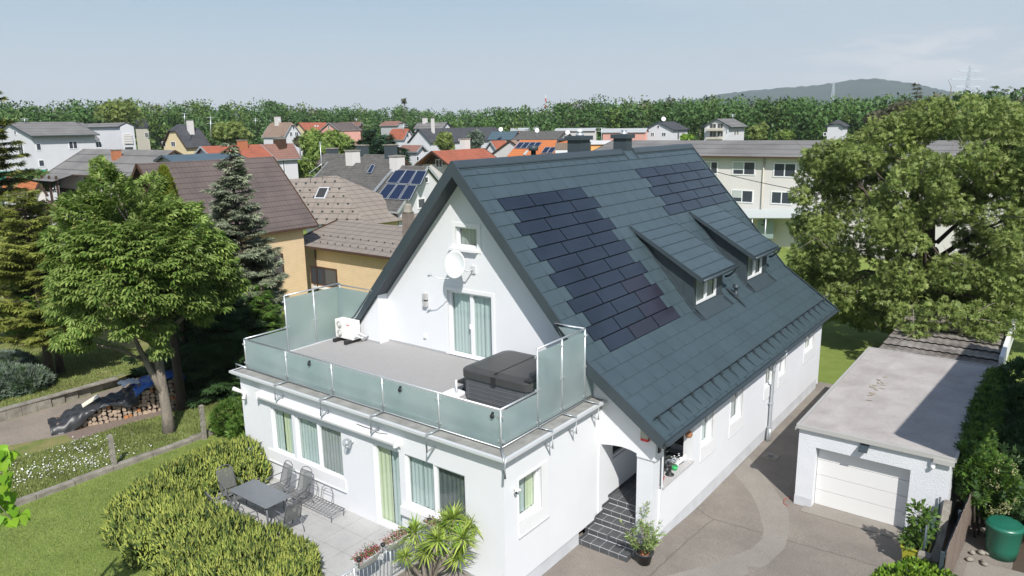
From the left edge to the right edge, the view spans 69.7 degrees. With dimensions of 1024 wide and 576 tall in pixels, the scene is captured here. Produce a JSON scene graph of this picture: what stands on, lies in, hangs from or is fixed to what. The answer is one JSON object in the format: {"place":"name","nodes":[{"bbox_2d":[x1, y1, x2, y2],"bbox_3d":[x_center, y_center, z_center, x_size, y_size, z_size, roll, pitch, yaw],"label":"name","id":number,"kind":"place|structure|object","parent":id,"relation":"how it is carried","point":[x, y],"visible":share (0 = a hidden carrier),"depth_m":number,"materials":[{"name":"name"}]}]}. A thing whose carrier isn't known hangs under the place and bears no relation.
{"place":"outdoors","nodes":[
{"label":"outdoors","id":0,"kind":"place"},
{"bbox_2d":[0,299,160,407],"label":"meadow","id":1,"kind":"structure","parent":0,"point":[131,344],"depth_m":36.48,"materials":[{"name":"green plant"}]},
{"bbox_2d":[0,91,55,341],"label":"spruce tree","id":2,"kind":"object","parent":1,"relation":"on","point":[7,181],"visible":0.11,"depth_m":37.49,"materials":[{"name":"green plant"}]},
{"bbox_2d":[0,347,57,399],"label":"juniper","id":3,"kind":"object","parent":1,"relation":"on","point":[23,369],"visible":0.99,"depth_m":31.50,"materials":[{"name":"green plant"}]},
{"bbox_2d":[0,273,69,373],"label":"fruit tree","id":4,"kind":"object","parent":1,"relation":"on","point":[59,364],"visible":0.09,"depth_m":32.07,"materials":[{"name":"green plant"}]},
{"bbox_2d":[0,189,95,379],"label":"spruce tree","id":5,"kind":"object","parent":1,"relation":"on","point":[16,261],"visible":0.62,"depth_m":31.05,"materials":[{"name":"green plant"}]},
{"bbox_2d":[0,375,226,445],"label":"path","id":6,"kind":"structure","parent":0,"point":[34,426],"depth_m":28.98,"materials":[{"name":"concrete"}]},
{"bbox_2d":[55,378,188,441],"bbox_3d":[-15.766,4.527,29.620,2.522,1.381,4.712,8,16,36],"label":"firewood stack","id":7,"kind":"object","parent":6,"relation":"on","point":[103,419],"visible":0.58,"depth_m":29.34,"materials":[{"name":"brown wood"}]},
{"bbox_2d":[47,385,138,435],"bbox_3d":[-16.627,4.707,29.157,3.098,1.123,1.582,-10,15,-35],"label":"tarpaulin","id":8,"kind":"object","parent":7,"relation":"on","point":[76,417],"visible":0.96,"depth_m":28.69,"materials":[{"name":"grey plastic"}]},
{"bbox_2d":[130,370,184,396],"bbox_3d":[-14.689,3.963,30.440,1.910,0.850,1.590,-10,15,-35],"label":"tarpaulin","id":9,"kind":"object","parent":7,"relation":"on","point":[146,382],"visible":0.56,"depth_m":29.86,"materials":[{"name":"blue plastic"}]},
{"bbox_2d":[0,395,235,498],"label":"meadow","id":10,"kind":"structure","parent":0,"point":[27,448],"depth_m":27.09,"materials":[{"name":"green plant"}]},
{"bbox_2d":[36,160,254,435],"bbox_3d":[-13.513,0.520,26.983,6.466,10.416,6.728,8,16,36],"label":"chestnut tree","id":11,"kind":"object","parent":10,"relation":"on","point":[120,237],"visible":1,"depth_m":25.31,"materials":[{"name":"green plant"}]},
{"bbox_2d":[149,163,193,383],"bbox_3d":[-14.466,-0.333,31.455,2.869,9.931,2.726,8,16,36],"label":"golden cypress","id":12,"kind":"object","parent":10,"relation":"on","point":[163,169],"visible":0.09,"depth_m":30.54,"materials":[{"name":"green plant"}]},
{"bbox_2d":[123,231,223,410],"bbox_3d":[-13.616,1.117,29.986,3.964,7.936,4.170,8,16,36],"label":"pine tree","id":13,"kind":"object","parent":10,"relation":"on","point":[180,392],"visible":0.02,"depth_m":29.85,"materials":[{"name":"plant"}]},
{"bbox_2d":[174,294,270,408],"bbox_3d":[-12.208,2.288,31.797,4.981,4.793,4.736,-2,13,-4],"label":"dark conifer","id":14,"kind":"object","parent":10,"relation":"on","point":[215,347],"visible":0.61,"depth_m":30.95,"materials":[{"name":"green plant"}]},
{"bbox_2d":[227,284,285,369],"bbox_3d":[-10.909,2.111,32.721,4.230,4.696,4.069,1,13,8],"label":"thuja bush","id":15,"kind":"object","parent":10,"relation":"on","point":[265,298],"visible":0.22,"depth_m":32.29,"materials":[{"name":"green plant"}]},
{"bbox_2d":[134,119,150,149],"bbox_3d":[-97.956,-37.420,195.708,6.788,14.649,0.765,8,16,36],"label":"hipped house","id":16,"kind":"structure","parent":0,"point":[142,136],"depth_m":194.57,"materials":[{"name":"paint"}]},
{"bbox_2d":[320,122,361,144],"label":"pink gable house","id":17,"kind":"structure","parent":0,"point":[351,129],"depth_m":239.50,"materials":[{"name":"pink paint"}]},
{"bbox_2d":[410,559,473,575],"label":"step path","id":18,"kind":"structure","parent":0,"point":[449,572],"depth_m":18.91,"materials":[{"name":"grey stone"}]},
{"bbox_2d":[391,499,483,575],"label":"yucca","id":19,"kind":"object","parent":18,"relation":"on","point":[436,537],"visible":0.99,"depth_m":18.10,"materials":[{"name":"green plant"}]},
{"bbox_2d":[0,130,1023,575],"bbox_3d":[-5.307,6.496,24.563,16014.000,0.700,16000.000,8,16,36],"label":"ground","id":20,"kind":"structure","parent":0,"point":[844,348],"depth_m":22.57,"materials":[{"name":"green plant"}]},
{"bbox_2d":[0,444,30,528],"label":"catalpa tree","id":21,"kind":"object","parent":20,"relation":"on","point":[8,507],"visible":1,"depth_m":13.46,"materials":[{"name":"green plant"}]},
{"bbox_2d":[0,121,101,205],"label":"white apartment house","id":22,"kind":"structure","parent":20,"relation":"on","point":[49,146],"depth_m":109.25,"materials":[{"name":"paint"}]},
{"bbox_2d":[0,374,126,421],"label":"retaining wall","id":23,"kind":"structure","parent":20,"relation":"on","point":[30,406],"depth_m":30.90,"materials":[{"name":"concrete"}]},
{"bbox_2d":[32,149,181,218],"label":"grey sheet house","id":24,"kind":"structure","parent":20,"relation":"on","point":[69,173],"depth_m":83.79,"materials":[{"name":"white metal"}]},
{"bbox_2d":[85,122,135,149],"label":"white block","id":25,"kind":"structure","parent":20,"relation":"on","point":[116,136],"depth_m":131.57,"materials":[{"name":"paint"}]},
{"bbox_2d":[0,435,225,575],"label":"lawn","id":26,"kind":"structure","parent":20,"relation":"on","point":[57,505],"depth_m":21.02,"materials":[{"name":"green plant"}]},
{"bbox_2d":[14,425,224,506],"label":"kerb wall","id":27,"kind":"structure","parent":20,"relation":"on","point":[26,499],"depth_m":24.71,"materials":[{"name":"concrete"}]},
{"bbox_2d":[93,97,145,127],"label":"birch tree","id":28,"kind":"object","parent":20,"relation":"on","point":[117,111],"visible":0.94,"depth_m":175.61,"materials":[{"name":"green plant"}]},
{"bbox_2d":[97,472,213,570],"bbox_3d":[-9.801,6.438,20.431,4.505,1.754,2.781,8,16,36],"label":"yew hedge","id":29,"kind":"object","parent":20,"relation":"on","point":[152,521],"visible":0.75,"depth_m":19.97,"materials":[{"name":"green plant"}]},
{"bbox_2d":[161,120,210,153],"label":"cream house","id":30,"kind":"structure","parent":20,"relation":"on","point":[189,137],"depth_m":152.15,"materials":[{"name":"tile"}]},
{"bbox_2d":[121,217,255,383],"bbox_3d":[-14.045,0.562,33.258,7.550,7.586,6.782,-6,13,-20],"label":"dark conifer","id":31,"kind":"object","parent":20,"relation":"on","point":[144,371],"visible":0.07,"depth_m":31.94,"materials":[{"name":"green plant"}]},
{"bbox_2d":[153,153,246,161],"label":"blue sheet house","id":32,"kind":"structure","parent":20,"relation":"on","point":[182,157],"depth_m":70.39,"materials":[{"name":"metal"}]},
{"bbox_2d":[134,433,272,507],"bbox_3d":[-9.515,5.800,22.782,4.454,1.910,2.393,-13,17,-42],"label":"yew hedge","id":33,"kind":"object","parent":20,"relation":"on","point":[200,475],"visible":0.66,"depth_m":22.75,"materials":[{"name":"green plant"}]},
{"bbox_2d":[148,498,265,575],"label":"yew hedge","id":34,"kind":"object","parent":20,"relation":"on","point":[208,546],"visible":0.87,"depth_m":18.23,"materials":[{"name":"green plant"}]},
{"bbox_2d":[208,397,245,443],"bbox_3d":[-9.911,4.729,27.815,2.659,1.822,2.778,8,16,36],"label":"garden shrub","id":35,"kind":"object","parent":20,"relation":"on","point":[234,426],"visible":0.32,"depth_m":27.16,"materials":[{"name":"green plant"}]},
{"bbox_2d":[209,119,253,144],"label":"garden tree","id":36,"kind":"object","parent":20,"relation":"on","point":[232,131],"visible":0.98,"depth_m":149.19,"materials":[{"name":"green plant"}]},
{"bbox_2d":[194,140,276,159],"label":"red roofed house","id":37,"kind":"structure","parent":20,"relation":"on","point":[253,150],"depth_m":90.20,"materials":[{"name":"tile"}]},
{"bbox_2d":[202,142,290,332],"bbox_3d":[-12.450,-1.239,33.872,5.881,10.783,5.519,-1,13,1],"label":"silver spruce","id":38,"kind":"object","parent":20,"relation":"on","point":[259,262],"visible":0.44,"depth_m":32.98,"materials":[{"name":"green plant"}]},
{"bbox_2d":[128,156,402,301],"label":"brown roofed house","id":39,"kind":"structure","parent":20,"relation":"on","point":[352,253],"depth_m":48.06,"materials":[{"name":"yellow"}]},
{"bbox_2d":[310,265,337,286],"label":"window","id":40,"kind":"structure","parent":39,"relation":"in","point":[326,276],"depth_m":49.43,"materials":[{"name":"grey glass"}]},
{"bbox_2d":[215,518,325,575],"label":"yew hedge","id":41,"kind":"object","parent":20,"relation":"on","point":[281,554],"visible":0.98,"depth_m":17.71,"materials":[{"name":"green plant"}]},
{"bbox_2d":[261,138,301,178],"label":"brown roofed block","id":42,"kind":"structure","parent":20,"relation":"on","point":[287,156],"depth_m":97.16,"materials":[{"name":"red tile"}]},
{"bbox_2d":[261,116,302,156],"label":"dormer house","id":43,"kind":"structure","parent":20,"relation":"on","point":[278,128],"depth_m":193.97,"materials":[{"name":"beige tile"}]},
{"bbox_2d":[297,156,315,177],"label":"garden tree","id":44,"kind":"object","parent":20,"relation":"on","point":[305,167],"visible":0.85,"depth_m":101.65,"materials":[{"name":"green plant"}]},
{"bbox_2d":[298,127,355,173],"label":"garden tree","id":45,"kind":"object","parent":20,"relation":"on","point":[311,142],"visible":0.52,"depth_m":104.38,"materials":[{"name":"green plant"}]},
{"bbox_2d":[289,144,417,225],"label":"taupe roofed house","id":46,"kind":"structure","parent":20,"relation":"on","point":[327,199],"depth_m":57.25,"materials":[{"name":"tile"}]},
{"bbox_2d":[316,144,409,166],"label":"long mossy house","id":47,"kind":"structure","parent":20,"relation":"on","point":[331,155],"depth_m":73.98,"materials":[{"name":"grey tile"}]},
{"bbox_2d":[307,150,439,232],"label":"collector house","id":48,"kind":"structure","parent":20,"relation":"on","point":[396,182],"depth_m":59.91,"materials":[{"name":"grey tile"}]},
{"bbox_2d":[398,553,435,575],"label":"patio base","id":49,"kind":"object","parent":20,"relation":"on","point":[409,571],"visible":0.09,"depth_m":18.86,"materials":[{"name":"concrete"}]},
{"bbox_2d":[207,471,432,575],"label":"patio","id":50,"kind":"structure","parent":49,"relation":"on","point":[340,539],"depth_m":20.45,"materials":[{"name":"grey tile"}]},
{"bbox_2d":[216,464,246,503],"bbox_3d":[-8.450,5.939,22.061,0.567,1.102,0.797,-13,17,-43],"label":"garden chair","id":51,"kind":"object","parent":50,"relation":"on","point":[226,477],"visible":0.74,"depth_m":22.17,"materials":[{"name":"grey"}]},
{"bbox_2d":[229,479,290,524],"bbox_3d":[-7.280,6.276,21.316,1.820,0.720,0.860,8,16,36],"label":"garden table","id":52,"kind":"object","parent":50,"relation":"on","point":[260,494],"visible":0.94,"depth_m":21.18,"materials":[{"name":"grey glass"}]},
{"bbox_2d":[264,460,292,505],"bbox_3d":[-7.043,5.870,22.265,0.567,1.104,0.797,10,17,41],"label":"garden chair","id":53,"kind":"object","parent":50,"relation":"on","point":[286,474],"visible":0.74,"depth_m":22.35,"materials":[{"name":"grey"}]},
{"bbox_2d":[274,499,304,531],"bbox_3d":[-6.191,6.269,20.410,0.567,1.104,0.797,-13,17,-43],"label":"garden chair","id":54,"kind":"object","parent":50,"relation":"on","point":[292,512],"visible":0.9,"depth_m":20.25,"materials":[{"name":"grey metal"}]},
{"bbox_2d":[283,466,313,504],"bbox_3d":[-6.329,5.955,21.832,0.567,1.102,0.797,7,15,32],"label":"garden chair","id":55,"kind":"object","parent":50,"relation":"on","point":[304,479],"visible":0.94,"depth_m":21.94,"materials":[{"name":"grey metal"}]},
{"bbox_2d":[341,526,425,575],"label":"patio railing","id":56,"kind":"object","parent":50,"relation":"on","point":[354,568],"visible":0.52,"depth_m":18.11,"materials":[{"name":"metal"}]},
{"bbox_2d":[350,543,380,568],"bbox_3d":[-3.471,6.356,17.600,0.552,0.495,0.820,8,16,36],"label":"window box","id":57,"kind":"object","parent":56,"relation":"attached to","point":[370,555],"visible":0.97,"depth_m":17.55,"materials":[{"name":"white plastic"}]},
{"bbox_2d":[379,526,408,550],"bbox_3d":[-2.908,6.187,18.307,0.546,0.500,0.820,8,16,36],"label":"window box","id":58,"kind":"object","parent":56,"relation":"attached to","point":[392,541],"visible":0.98,"depth_m":18.25,"materials":[{"name":"white"}]},
{"bbox_2d":[433,130,455,149],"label":"garden tree","id":59,"kind":"object","parent":20,"relation":"on","point":[443,140],"visible":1,"depth_m":135.44,"materials":[{"name":"green plant"}]},
{"bbox_2d":[407,118,499,154],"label":"long dark house","id":60,"kind":"structure","parent":20,"relation":"on","point":[425,138],"depth_m":172.59,"materials":[{"name":"tile"}]},
{"bbox_2d":[414,138,495,177],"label":"chalet house","id":61,"kind":"structure","parent":20,"relation":"on","point":[437,162],"depth_m":85.98,"materials":[{"name":"red tile"}]},
{"bbox_2d":[0,86,1023,149],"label":"wood","id":62,"kind":"object","parent":20,"relation":"on","point":[688,113],"depth_m":216.25,"materials":[{"name":"green plant"}]},
{"bbox_2d":[229,130,839,575],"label":"detached house","id":63,"kind":"structure","parent":20,"relation":"on","point":[625,292],"depth_m":22.88,"materials":[{"name":"paint"}]},
{"bbox_2d":[272,407,294,457],"bbox_3d":[-6.903,4.441,23.325,1.080,1.500,0.780,8,16,36],"label":"window","id":64,"kind":"structure","parent":63,"relation":"in","point":[282,421],"depth_m":23.26,"materials":[{"name":"white"}]},
{"bbox_2d":[296,416,319,467],"bbox_3d":[-5.936,4.586,22.604,1.070,1.500,0.780,8,16,36],"label":"window","id":65,"kind":"structure","parent":63,"relation":"in","point":[306,429],"depth_m":22.52,"materials":[{"name":"white"}]},
{"bbox_2d":[255,390,400,448],"bbox_3d":[-5.487,3.729,21.316,6.349,0.258,0.240,8,16,36],"label":"awning","id":66,"kind":"object","parent":63,"relation":"attached to","point":[394,442],"visible":0.96,"depth_m":20.97,"materials":[{"name":"white metal"}]},
{"bbox_2d":[318,424,343,478],"bbox_3d":[-5.079,4.722,21.928,1.070,1.500,0.780,8,16,36],"label":"window","id":67,"kind":"structure","parent":63,"relation":"in","point":[330,442],"depth_m":21.82,"materials":[{"name":"white"}]},
{"bbox_2d":[333,317,368,344],"bbox_3d":[-5.750,1.516,26.063,1.130,0.790,0.808,8,16,36],"label":"air conditioner","id":68,"kind":"object","parent":63,"relation":"on","point":[347,328],"visible":1,"depth_m":25.92,"materials":[{"name":"white"}]},
{"bbox_2d":[374,443,402,528],"bbox_3d":[-3.155,5.430,20.631,1.040,2.420,0.780,8,16,36],"label":"terrace door","id":69,"kind":"structure","parent":63,"relation":"in","point":[387,463],"depth_m":20.54,"materials":[{"name":"white"}]},
{"bbox_2d":[406,455,434,514],"bbox_3d":[-2.171,5.129,19.792,1.050,1.500,0.780,8,16,36],"label":"window","id":70,"kind":"structure","parent":63,"relation":"in","point":[420,477],"depth_m":19.69,"materials":[{"name":"white"}]},
{"bbox_2d":[435,466,465,526],"bbox_3d":[-1.515,5.328,18.892,1.050,1.480,0.146,8,16,36],"label":"window","id":71,"kind":"structure","parent":63,"relation":"in","point":[450,486],"depth_m":19.00,"materials":[{"name":"white"}]},
{"bbox_2d":[428,250,475,278],"bbox_3d":[-1.852,-0.700,22.764,1.514,0.923,0.520,-3,13,-11],"label":"satellite dish","id":72,"kind":"object","parent":63,"relation":"attached to","point":[454,264],"visible":1,"depth_m":22.86,"materials":[{"name":"white metal"}]},
{"bbox_2d":[458,227,476,247],"bbox_3d":[-1.331,-1.621,23.215,0.880,0.640,0.146,8,16,36],"label":"window","id":73,"kind":"structure","parent":63,"relation":"in","point":[467,237],"depth_m":23.33,"materials":[{"name":"white"}]},
{"bbox_2d":[449,290,491,359],"bbox_3d":[-1.079,1.152,24.041,1.840,2.180,0.820,8,16,36],"label":"balcony door","id":74,"kind":"structure","parent":63,"relation":"in","point":[470,314],"depth_m":23.91,"materials":[{"name":"white glass"}]},
{"bbox_2d":[463,350,536,408],"bbox_3d":[0.151,2.550,20.520,2.410,0.930,2.180,8,16,36],"label":"hot tub","id":75,"kind":"object","parent":63,"relation":"on","point":[503,379],"visible":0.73,"depth_m":19.92,"materials":[{"name":"grey plastic"}]},
{"bbox_2d":[519,469,536,518],"bbox_3d":[0.045,5.154,18.868,0.780,1.180,0.980,8,16,36],"label":"window","id":76,"kind":"structure","parent":63,"relation":"in","point":[528,484],"depth_m":18.93,"materials":[{"name":"white"}]},
{"bbox_2d":[506,140,566,156],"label":"orange roofed house","id":77,"kind":"structure","parent":20,"relation":"on","point":[521,148],"depth_m":87.66,"materials":[{"name":"tile"}]},
{"bbox_2d":[512,131,571,140],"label":"roof","id":78,"kind":"structure","parent":20,"relation":"on","point":[542,135],"depth_m":151.59,"materials":[{"name":"tile"}]},
{"bbox_2d":[647,121,689,139],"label":"pink white house","id":79,"kind":"structure","parent":20,"relation":"on","point":[669,130],"depth_m":178.04,"materials":[{"name":"paint"}]},
{"bbox_2d":[746,121,768,139],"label":"garden tree","id":80,"kind":"object","parent":20,"relation":"on","point":[756,132],"visible":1,"depth_m":170.98,"materials":[{"name":"green plant"}]},
{"bbox_2d":[595,140,1023,272],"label":"institution building","id":81,"kind":"structure","parent":20,"relation":"on","point":[767,209],"depth_m":67.51,"materials":[{"name":"white paint"}]},
{"bbox_2d":[732,161,755,175],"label":"window","id":82,"kind":"structure","parent":81,"relation":"in","point":[738,167],"depth_m":68.28,"materials":[{"name":"white"}]},
{"bbox_2d":[773,163,796,177],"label":"window","id":83,"kind":"structure","parent":81,"relation":"in","point":[779,169],"depth_m":66.05,"materials":[{"name":"white"}]},
{"bbox_2d":[794,347,990,540],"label":"garage","id":84,"kind":"structure","parent":20,"relation":"on","point":[901,414],"depth_m":22.84,"materials":[{"name":"paint"}]},
{"bbox_2d":[814,448,910,527],"bbox_3d":[10.630,6.000,22.369,2.600,2.007,0.045,8,16,36],"label":"garage door","id":85,"kind":"structure","parent":84,"relation":"in","point":[869,489],"depth_m":22.34,"materials":[{"name":"white metal"}]},
{"bbox_2d":[784,80,1023,344],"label":"walnut tree","id":86,"kind":"object","parent":20,"relation":"on","point":[988,268],"visible":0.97,"depth_m":35.61,"materials":[{"name":"green plant"}]},
{"bbox_2d":[879,310,1016,368],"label":"old shed","id":87,"kind":"structure","parent":20,"relation":"on","point":[952,344],"depth_m":31.75,"materials":[{"name":"concrete"}]},
{"bbox_2d":[1012,522,1023,572],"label":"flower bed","id":88,"kind":"object","parent":20,"relation":"on","point":[1018,564],"visible":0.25,"depth_m":20.16,"materials":[{"name":"brown soil"}]},
{"bbox_2d":[953,366,1011,507],"bbox_3d":[15.501,5.033,24.172,1.466,3.139,9.331,8,16,36],"label":"climbing shrub","id":89,"kind":"object","parent":88,"relation":"on","point":[981,427],"visible":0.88,"depth_m":21.78,"materials":[{"name":"green plant"}]},
{"bbox_2d":[962,444,1023,537],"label":"flowering shrub","id":90,"kind":"object","parent":88,"relation":"on","point":[1007,484],"visible":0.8,"depth_m":20.64,"materials":[{"name":"green plant"}]},
{"bbox_2d":[982,356,1023,537],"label":"dark garden shrub","id":91,"kind":"object","parent":88,"relation":"on","point":[1011,442],"visible":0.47,"depth_m":23.03,"materials":[{"name":"green plant"}]},
{"bbox_2d":[0,0,1023,128],"label":"sky","id":92,"kind":"structure","parent":0,"point":[453,55],"materials":[{"name":"blue"}]},
{"bbox_2d":[602,128,648,140],"bbox_3d":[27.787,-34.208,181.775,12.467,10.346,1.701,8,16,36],"label":"flat pink house","id":93,"kind":"structure","parent":0,"point":[640,133],"depth_m":179.32,"materials":[{"name":"paint"}]},
{"bbox_2d":[701,118,747,139],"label":"house","id":94,"kind":"structure","parent":0,"point":[725,129],"depth_m":165.76,"materials":[{"name":"paint"}]},
{"bbox_2d":[542,381,1019,575],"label":"driveway","id":95,"kind":"structure","parent":0,"point":[722,521],"depth_m":21.21,"materials":[{"name":"concrete"}]},
{"bbox_2d":[579,446,682,562],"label":"porch stairs","id":96,"kind":"structure","parent":95,"relation":"on","point":[605,530],"depth_m":21.20,"materials":[{"name":"grey tile"}]},
{"bbox_2d":[619,501,665,565],"bbox_3d":[3.653,6.776,19.898,1.019,1.490,1.566,8,16,36],"label":"plant pot","id":97,"kind":"object","parent":95,"relation":"on","point":[644,553],"visible":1,"depth_m":19.87,"materials":[{"name":"grey"}]},
{"bbox_2d":[668,458,789,575],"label":"driveway patch","id":98,"kind":"object","parent":95,"relation":"on","point":[768,547],"visible":1,"depth_m":21.74,"materials":[{"name":"concrete"}]},
{"bbox_2d":[800,503,903,539],"bbox_3d":[10.478,7.130,22.273,3.200,0.145,0.720,8,16,36],"label":"garage apron","id":99,"kind":"object","parent":95,"relation":"on","point":[859,522],"visible":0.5,"depth_m":22.29,"materials":[{"name":"concrete"}]},
{"bbox_2d":[870,555,957,575],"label":"laurel bush","id":100,"kind":"object","parent":95,"relation":"on","point":[913,566],"visible":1,"depth_m":18.05,"materials":[{"name":"green plant"}]},
{"bbox_2d":[897,498,942,559],"bbox_3d":[10.982,6.601,19.863,1.065,2.007,0.898,8,16,36],"label":"planter","id":101,"kind":"object","parent":95,"relation":"on","point":[910,545],"visible":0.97,"depth_m":19.77,"materials":[{"name":"yellow"}]},
{"bbox_2d":[917,500,951,564],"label":"concrete kerb wall","id":102,"kind":"structure","parent":95,"relation":"on","point":[940,545],"depth_m":20.14,"materials":[{"name":"grey concrete"}]},
{"bbox_2d":[938,488,972,575],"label":"board fence","id":103,"kind":"object","parent":95,"relation":"on","point":[951,553],"visible":0.82,"depth_m":19.65,"materials":[{"name":"brown wood"}]},
{"bbox_2d":[985,515,1023,562],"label":"garden bin","id":104,"kind":"object","parent":95,"relation":"on","point":[1003,537],"visible":1,"depth_m":20.09,"materials":[{"name":"teal plastic"}]},
{"bbox_2d":[656,78,959,124],"bbox_3d":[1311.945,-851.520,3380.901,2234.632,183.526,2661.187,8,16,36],"label":"hill","id":105,"kind":"structure","parent":0,"point":[872,88],"depth_m":3007.32,"materials":[{"name":"green plant"}]},
{"bbox_2d":[823,120,849,139],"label":"white tower house","id":106,"kind":"structure","parent":0,"point":[837,129],"depth_m":135.27,"materials":[{"name":"paint"}]},
{"bbox_2d":[964,562,1023,575],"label":"garden path","id":107,"kind":"structure","parent":0,"point":[975,569],"depth_m":19.74,"materials":[{"name":"beige stone"}]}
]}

